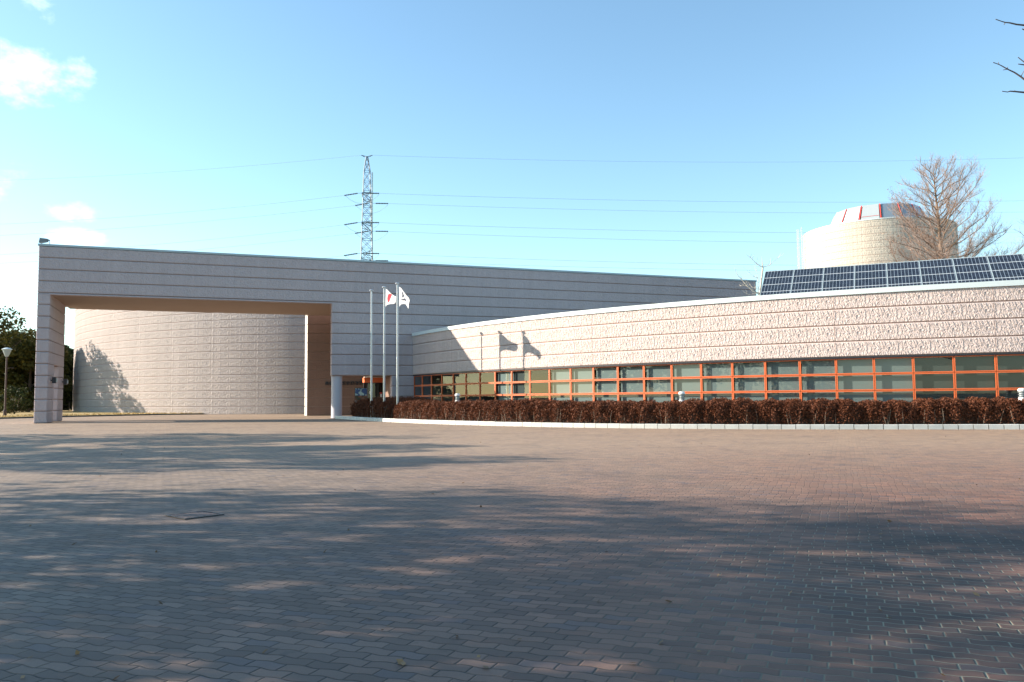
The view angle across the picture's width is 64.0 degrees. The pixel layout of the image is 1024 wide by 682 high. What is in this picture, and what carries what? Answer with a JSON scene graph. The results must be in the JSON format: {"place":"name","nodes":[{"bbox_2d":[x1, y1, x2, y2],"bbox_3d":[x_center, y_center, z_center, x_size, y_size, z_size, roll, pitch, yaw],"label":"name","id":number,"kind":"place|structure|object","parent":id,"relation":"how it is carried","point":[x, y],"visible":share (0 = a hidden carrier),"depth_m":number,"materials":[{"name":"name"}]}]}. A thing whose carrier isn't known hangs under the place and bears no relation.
{"place":"outdoors","nodes":[
{"label":"outdoors","id":0,"kind":"place"},
{"bbox_2d":[0,409,201,416],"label":"lawn","id":1,"kind":"structure","parent":0,"point":[68,412],"depth_m":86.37,"materials":[{"name":"plant"}]},
{"bbox_2d":[2,348,11,415],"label":"street lamp","id":2,"kind":"object","parent":1,"relation":"on","point":[6,351],"visible":0.98,"depth_m":77.89,"materials":[{"name":"grey metal"}]},
{"bbox_2d":[0,385,32,413],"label":"shrub","id":3,"kind":"object","parent":1,"relation":"on","point":[16,393],"visible":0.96,"depth_m":83.52,"materials":[{"name":"green plant"}]},
{"bbox_2d":[0,306,35,373],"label":"evergreen tree","id":4,"kind":"object","parent":1,"relation":"on","point":[8,326],"visible":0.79,"depth_m":94.93,"materials":[{"name":"green plant"}]},
{"bbox_2d":[0,329,35,411],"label":"evergreen tree","id":5,"kind":"object","parent":1,"relation":"on","point":[26,377],"visible":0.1,"depth_m":97.91,"materials":[{"name":"green plant"}]},
{"bbox_2d":[0,330,69,411],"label":"evergreen tree","id":6,"kind":"object","parent":1,"relation":"on","point":[16,379],"visible":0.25,"depth_m":95.48,"materials":[{"name":"green plant"}]},
{"bbox_2d":[18,351,73,410],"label":"evergreen tree","id":7,"kind":"object","parent":1,"relation":"on","point":[69,363],"visible":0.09,"depth_m":117.63,"materials":[{"name":"green plant"}]},
{"bbox_2d":[64,344,73,389],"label":"evergreen tree","id":8,"kind":"object","parent":1,"relation":"on","point":[71,350],"visible":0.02,"depth_m":126.87,"materials":[{"name":"green plant"}]},
{"bbox_2d":[0,414,1023,681],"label":"plaza","id":9,"kind":"structure","parent":0,"point":[632,530],"depth_m":8.15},
{"bbox_2d":[0,413,203,418],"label":"lawn kerb","id":10,"kind":"structure","parent":9,"relation":"on","point":[110,415],"depth_m":79.92,"materials":[{"name":"grey concrete"}]},
{"bbox_2d":[72,309,304,413],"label":"drum building","id":11,"kind":"structure","parent":9,"relation":"on","point":[127,361],"depth_m":84.82,"materials":[{"name":"concrete"}]},
{"bbox_2d":[165,510,223,519],"bbox_3d":[-4.259,2.335,11.011,0.552,0.013,0.552,-4,-5,42],"label":"manhole cover","id":12,"kind":"object","parent":9,"relation":"on","point":[193,515],"visible":1,"depth_m":10.98,"materials":[{"name":"metal"}]},
{"bbox_2d":[355,388,366,400],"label":"poster board","id":13,"kind":"object","parent":9,"relation":"on","point":[360,393],"visible":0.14,"depth_m":68.84,"materials":[{"name":"metal"}]},
{"bbox_2d":[369,289,373,417],"bbox_3d":[-9.625,0.909,56.103,0.300,8.944,0.300,-1,-4,0],"label":"flagpole","id":14,"kind":"object","parent":9,"relation":"on","point":[371,377],"visible":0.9,"depth_m":56.05,"materials":[{"name":"metal"}]},
{"bbox_2d":[382,286,385,400],"bbox_3d":[-8.518,0.797,54.580,0.300,8.956,0.300,-1,-4,0],"label":"flagpole","id":15,"kind":"object","parent":9,"relation":"on","point":[383,287],"visible":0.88,"depth_m":54.59,"materials":[{"name":"metal"}]},
{"bbox_2d":[385,288,395,306],"bbox_3d":[-7.986,-2.949,54.200,0.162,1.305,1.595,2,-5,-34],"label":"flag","id":16,"kind":"object","parent":15,"relation":"hanging from","point":[390,298],"visible":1,"depth_m":54.38,"materials":[{"name":"white fabric"}]},
{"bbox_2d":[34,243,756,422],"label":"entrance hall","id":17,"kind":"structure","parent":9,"relation":"on","point":[329,299],"depth_m":63.33,"materials":[{"name":"concrete"}]},
{"bbox_2d":[39,238,49,243],"bbox_3d":[-32.012,-6.797,56.166,0.672,0.503,0.404,-1,-4,0],"label":"floodlight","id":18,"kind":"object","parent":17,"relation":"on","point":[43,240],"visible":1,"depth_m":56.04,"materials":[{"name":"metal"}]},
{"bbox_2d":[51,377,56,382],"bbox_3d":[-31.481,2.696,56.357,0.400,0.420,0.340,1,-4,-21],"label":"wall lamp","id":19,"kind":"object","parent":17,"relation":"attached to","point":[54,380],"visible":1,"depth_m":56.22,"materials":[{"name":"metal"}]},
{"bbox_2d":[62,379,67,384],"bbox_3d":[-33.309,3.042,61.106,0.400,0.420,0.340,1,-4,-21],"label":"wall lamp","id":20,"kind":"object","parent":17,"relation":"attached to","point":[64,381],"visible":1,"depth_m":60.97,"materials":[{"name":"metal"}]},
{"bbox_2d":[367,383,382,397],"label":"door","id":21,"kind":"structure","parent":17,"relation":"in","point":[377,387],"depth_m":66.34,"materials":[{"name":"glass"}]},
{"bbox_2d":[395,282,399,404],"bbox_3d":[-7.398,0.672,52.895,0.300,8.969,0.300,-1,-4,0],"label":"flagpole","id":22,"kind":"object","parent":9,"relation":"on","point":[397,373],"visible":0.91,"depth_m":52.85,"materials":[{"name":"metal"}]},
{"bbox_2d":[399,287,408,307],"bbox_3d":[-6.859,-2.797,52.638,0.211,1.626,1.371,2,-5,-36],"label":"flag","id":23,"kind":"object","parent":22,"relation":"hanging from","point":[403,298],"visible":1,"depth_m":52.84,"materials":[{"name":"white fabric"}]},
{"bbox_2d":[455,393,459,401],"bbox_3d":[-3.252,4.013,49.042,0.320,1.740,0.320,-1,-4,0],"label":"bollard light","id":24,"kind":"object","parent":9,"relation":"on","point":[457,396],"visible":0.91,"depth_m":48.98,"materials":[{"name":"white paint"}]},
{"bbox_2d":[20,422,1019,681],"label":"fallen leaves","id":25,"kind":"object","parent":9,"relation":"on","point":[402,662],"visible":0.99,"depth_m":5.62,"materials":[{"name":"brown plant"}]},
{"bbox_2d":[335,416,1023,428],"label":"kerb","id":26,"kind":"structure","parent":9,"relation":"on","point":[781,426],"depth_m":37.97,"materials":[{"name":"grey concrete"}]},
{"bbox_2d":[679,392,684,401],"bbox_3d":[8.345,3.350,40.209,0.320,1.740,0.320,-1,-4,0],"label":"bollard light","id":27,"kind":"object","parent":9,"relation":"on","point":[681,396],"visible":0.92,"depth_m":40.15,"materials":[{"name":"white paint"}]},
{"bbox_2d":[412,280,1023,404],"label":"curved wing","id":28,"kind":"structure","parent":9,"relation":"on","point":[960,341],"depth_m":42.16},
{"bbox_2d":[414,375,423,397],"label":"window","id":29,"kind":"structure","parent":28,"relation":"in","point":[423,375],"depth_m":63.35,"materials":[{"name":"orange paint"}]},
{"bbox_2d":[422,375,430,397],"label":"window","id":30,"kind":"structure","parent":28,"relation":"in","point":[424,375],"depth_m":62.13,"materials":[{"name":"orange paint"}]},
{"bbox_2d":[431,374,441,401],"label":"window","id":31,"kind":"structure","parent":28,"relation":"in","point":[432,384],"depth_m":60.57,"materials":[{"name":"orange paint"}]},
{"bbox_2d":[442,373,454,400],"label":"window","id":32,"kind":"structure","parent":28,"relation":"in","point":[454,373],"depth_m":59.18,"materials":[{"name":"orange paint"}]},
{"bbox_2d":[453,373,466,400],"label":"window","id":33,"kind":"structure","parent":28,"relation":"in","point":[465,395],"depth_m":57.51,"materials":[{"name":"orange paint"}]},
{"bbox_2d":[466,372,481,400],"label":"window","id":34,"kind":"structure","parent":28,"relation":"in","point":[474,383],"depth_m":56.32,"materials":[{"name":"orange paint"}]},
{"bbox_2d":[480,371,496,399],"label":"window","id":35,"kind":"structure","parent":28,"relation":"in","point":[493,371],"depth_m":54.70,"materials":[{"name":"orange paint"}]},
{"bbox_2d":[495,370,513,400],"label":"window","id":36,"kind":"structure","parent":28,"relation":"in","point":[504,382],"depth_m":53.66,"materials":[{"name":"grey glass"}]},
{"bbox_2d":[512,370,531,399],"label":"window","id":37,"kind":"structure","parent":28,"relation":"in","point":[522,377],"depth_m":52.35,"materials":[{"name":"grey glass"}]},
{"bbox_2d":[530,369,549,399],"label":"window","id":38,"kind":"structure","parent":28,"relation":"in","point":[535,369],"depth_m":51.04,"materials":[{"name":"orange paint"}]},
{"bbox_2d":[549,368,572,400],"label":"window","id":39,"kind":"structure","parent":28,"relation":"in","point":[561,380],"depth_m":49.90,"materials":[{"name":"beige glass"}]},
{"bbox_2d":[570,367,593,401],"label":"window","id":40,"kind":"structure","parent":28,"relation":"in","point":[583,377],"depth_m":48.74,"materials":[{"name":"beige glass"}]},
{"bbox_2d":[593,366,618,400],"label":"window","id":41,"kind":"structure","parent":28,"relation":"in","point":[607,379],"depth_m":47.61,"materials":[{"name":"grey glass"}]},
{"bbox_2d":[618,365,643,404],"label":"window","id":42,"kind":"structure","parent":28,"relation":"in","point":[632,377],"depth_m":46.50,"materials":[{"name":"grey glass"}]},
{"bbox_2d":[644,364,671,402],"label":"window","id":43,"kind":"structure","parent":28,"relation":"in","point":[659,377],"depth_m":45.44,"materials":[{"name":"grey glass"}]},
{"bbox_2d":[671,363,702,400],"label":"window","id":44,"kind":"structure","parent":28,"relation":"in","point":[687,377],"depth_m":44.43,"materials":[{"name":"grey glass"}]},
{"bbox_2d":[701,362,732,400],"bbox_3d":[10.886,2.297,43.353,1.717,2.419,0.251,-3,-5,34],"label":"window","id":45,"kind":"structure","parent":28,"relation":"in","point":[718,377],"depth_m":43.46,"materials":[{"name":"glass"}]},
{"bbox_2d":[732,361,766,400],"bbox_3d":[12.309,2.220,42.426,1.717,2.419,0.251,-3,-5,32],"label":"window","id":46,"kind":"structure","parent":28,"relation":"in","point":[750,377],"depth_m":42.51,"materials":[{"name":"glass"}]},
{"bbox_2d":[760,269,793,294],"bbox_3d":[15.116,-2.986,46.717,1.627,2.543,3.226,-2,-4,24],"label":"solar panel","id":47,"kind":"object","parent":28,"relation":"on","point":[778,282],"visible":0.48,"depth_m":46.90,"materials":[{"name":"blue glass"}]},
{"bbox_2d":[765,360,800,400],"bbox_3d":[13.759,2.145,41.542,1.717,2.419,0.251,-3,-5,30],"label":"window","id":48,"kind":"structure","parent":28,"relation":"in","point":[783,376],"depth_m":41.64,"materials":[{"name":"glass"}]},
{"bbox_2d":[791,267,823,292],"bbox_3d":[16.602,-3.046,46.047,1.627,2.543,3.226,-2,-4,24],"label":"solar panel","id":49,"kind":"object","parent":28,"relation":"on","point":[808,280],"visible":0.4,"depth_m":46.26,"materials":[{"name":"blue glass"}]},
{"bbox_2d":[800,359,836,400],"bbox_3d":[15.236,2.073,40.703,1.717,2.419,0.251,-3,-5,29],"label":"window","id":50,"kind":"structure","parent":28,"relation":"in","point":[818,378],"depth_m":40.80,"materials":[{"name":"glass"}]},
{"bbox_2d":[822,265,854,290],"bbox_3d":[18.089,-3.106,45.378,1.627,2.543,3.226,-2,-4,24],"label":"solar panel","id":51,"kind":"object","parent":28,"relation":"on","point":[838,277],"visible":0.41,"depth_m":45.59,"materials":[{"name":"blue glass"}]},
{"bbox_2d":[836,358,874,401],"bbox_3d":[16.738,2.004,39.909,1.717,2.419,0.251,-3,-4,27],"label":"window","id":52,"kind":"structure","parent":28,"relation":"in","point":[855,376],"depth_m":39.99,"materials":[{"name":"glass"}]},
{"bbox_2d":[855,263,887,288],"bbox_3d":[19.575,-3.167,44.708,1.627,2.543,3.226,-2,-4,24],"label":"solar panel","id":53,"kind":"object","parent":28,"relation":"on","point":[870,275],"visible":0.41,"depth_m":44.94,"materials":[{"name":"blue glass"}]},
{"bbox_2d":[874,357,914,401],"bbox_3d":[18.263,1.938,39.161,1.717,2.419,0.251,-2,-4,25],"label":"window","id":54,"kind":"structure","parent":28,"relation":"in","point":[894,376],"depth_m":39.25,"materials":[{"name":"glass"}]},
{"bbox_2d":[886,261,921,286],"bbox_3d":[21.061,-3.227,44.038,1.627,2.543,3.226,-2,-4,24],"label":"solar panel","id":55,"kind":"object","parent":28,"relation":"on","point":[907,273],"visible":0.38,"depth_m":44.27,"materials":[{"name":"blue glass"}]},
{"bbox_2d":[913,356,955,403],"bbox_3d":[19.811,1.875,38.460,1.717,2.419,0.251,-2,-4,23],"label":"window","id":56,"kind":"structure","parent":28,"relation":"in","point":[934,378],"depth_m":38.54,"materials":[{"name":"glass"}]},
{"bbox_2d":[919,258,957,284],"bbox_3d":[22.547,-3.287,43.369,1.627,2.543,3.226,-2,-4,24],"label":"solar panel","id":57,"kind":"object","parent":28,"relation":"on","point":[938,271],"visible":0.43,"depth_m":43.60,"materials":[{"name":"blue glass"}]},
{"bbox_2d":[953,256,993,282],"bbox_3d":[24.034,-3.348,42.699,1.627,2.543,3.226,-2,-4,24],"label":"solar panel","id":58,"kind":"object","parent":28,"relation":"on","point":[972,269],"visible":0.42,"depth_m":42.92,"materials":[{"name":"blue glass"}]},
{"bbox_2d":[954,355,997,399],"bbox_3d":[21.379,1.815,37.806,1.717,2.419,0.251,-2,-4,22],"label":"window","id":59,"kind":"structure","parent":28,"relation":"in","point":[974,374],"depth_m":37.89,"materials":[{"name":"glass"}]},
{"bbox_2d":[987,254,1023,280],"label":"solar panel","id":60,"kind":"object","parent":28,"relation":"on","point":[1007,267],"visible":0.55,"depth_m":42.35,"materials":[{"name":"blue glass"}]},
{"bbox_2d":[996,354,1023,398],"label":"window","id":61,"kind":"structure","parent":28,"relation":"in","point":[1009,368],"depth_m":37.39,"materials":[{"name":"glass"}]},
{"bbox_2d":[734,253,783,294],"bbox_3d":[16.442,-0.403,54.166,3.478,11.035,0.942,-1,-4,0],"label":"pale tree","id":62,"kind":"object","parent":9,"relation":"on","point":[759,291],"visible":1,"depth_m":54.36,"materials":[{"name":"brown plant"}]},
{"bbox_2d":[866,151,1023,263],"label":"bare tree","id":63,"kind":"object","parent":9,"relation":"on","point":[938,248],"visible":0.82,"depth_m":65.27,"materials":[{"name":"brown plant"}]},
{"bbox_2d":[993,19,1023,92],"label":"bare tree","id":64,"kind":"object","parent":9,"relation":"on","point":[1020,76],"visible":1,"depth_m":11.32,"materials":[{"name":"brown plant"}]},
{"bbox_2d":[1018,388,1023,399],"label":"bollard light","id":65,"kind":"object","parent":9,"relation":"on","point":[1021,393],"visible":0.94,"depth_m":35.82,"materials":[{"name":"white paint"}]},
{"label":"planting bed","id":66,"kind":"structure","parent":9,"relation":"on","visible":0},
{"bbox_2d":[348,396,434,418],"bbox_3d":[-8.220,4.595,56.926,4.727,1.628,9.547,2,-5,-30],"label":"hedge","id":67,"kind":"object","parent":66,"relation":"on","point":[377,407],"visible":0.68,"depth_m":55.20,"materials":[{"name":"brown plant"}]},
{"bbox_2d":[393,396,1023,426],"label":"hedge","id":68,"kind":"object","parent":66,"relation":"on","point":[917,410],"visible":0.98,"depth_m":38.17,"materials":[{"name":"brown plant"}]},
{"bbox_2d":[0,0,1023,348],"label":"sky","id":69,"kind":"structure","parent":0,"point":[753,106],"materials":[{"name":"blue"}]},
{"label":"ground","id":70,"kind":"structure","parent":0,"visible":0},
{"bbox_2d":[344,155,387,260],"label":"transmission pylon","id":71,"kind":"object","parent":70,"relation":"on","point":[366,194],"visible":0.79,"depth_m":202.43,"materials":[{"name":"metal"}]},
{"bbox_2d":[13,195,343,223],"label":"power line","id":72,"kind":"object","parent":71,"relation":"attached to","point":[178,212],"visible":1,"depth_m":208.19,"materials":[{"name":"metal"}]},
{"bbox_2d":[0,155,359,180],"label":"power line","id":73,"kind":"object","parent":71,"relation":"attached to","point":[188,170],"visible":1,"depth_m":215.34,"materials":[{"name":"metal"}]},
{"bbox_2d":[14,233,354,262],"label":"power line","id":74,"kind":"object","parent":71,"relation":"attached to","point":[222,247],"visible":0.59,"depth_m":213.58,"materials":[{"name":"metal"}]},
{"bbox_2d":[17,205,354,234],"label":"power line","id":75,"kind":"object","parent":71,"relation":"attached to","point":[179,223],"visible":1,"depth_m":218.36,"materials":[{"name":"metal"}]},
{"bbox_2d":[379,253,749,264],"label":"power line","id":76,"kind":"object","parent":71,"relation":"attached to","point":[570,260],"visible":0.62,"depth_m":200.40,"materials":[{"name":"metal"}]},
{"bbox_2d":[406,261,776,270],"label":"power line","id":77,"kind":"object","parent":71,"relation":"attached to","point":[595,267],"visible":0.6,"depth_m":211.09,"materials":[{"name":"metal"}]},
{"bbox_2d":[389,231,802,242],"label":"power line","id":78,"kind":"object","parent":71,"relation":"attached to","point":[593,238],"visible":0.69,"depth_m":211.50,"materials":[{"name":"metal"}]},
{"bbox_2d":[380,193,976,201],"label":"power line","id":79,"kind":"object","parent":71,"relation":"attached to","point":[594,199],"visible":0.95,"depth_m":201.87,"materials":[{"name":"metal"}]},
{"bbox_2d":[388,203,986,212],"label":"power line","id":80,"kind":"object","parent":71,"relation":"attached to","point":[678,211],"visible":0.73,"depth_m":213.32,"materials":[{"name":"metal"}]},
{"bbox_2d":[380,155,1003,161],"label":"power line","id":81,"kind":"object","parent":71,"relation":"attached to","point":[641,161],"visible":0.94,"depth_m":208.75,"materials":[{"name":"metal"}]},
{"bbox_2d":[398,223,987,232],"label":"power line","id":82,"kind":"object","parent":71,"relation":"attached to","point":[639,230],"visible":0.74,"depth_m":202.28,"materials":[{"name":"metal"}]},
{"bbox_2d":[796,203,958,281],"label":"round tower","id":83,"kind":"structure","parent":70,"relation":"on","point":[850,236],"depth_m":94.21,"materials":[{"name":"concrete"}]}
]}

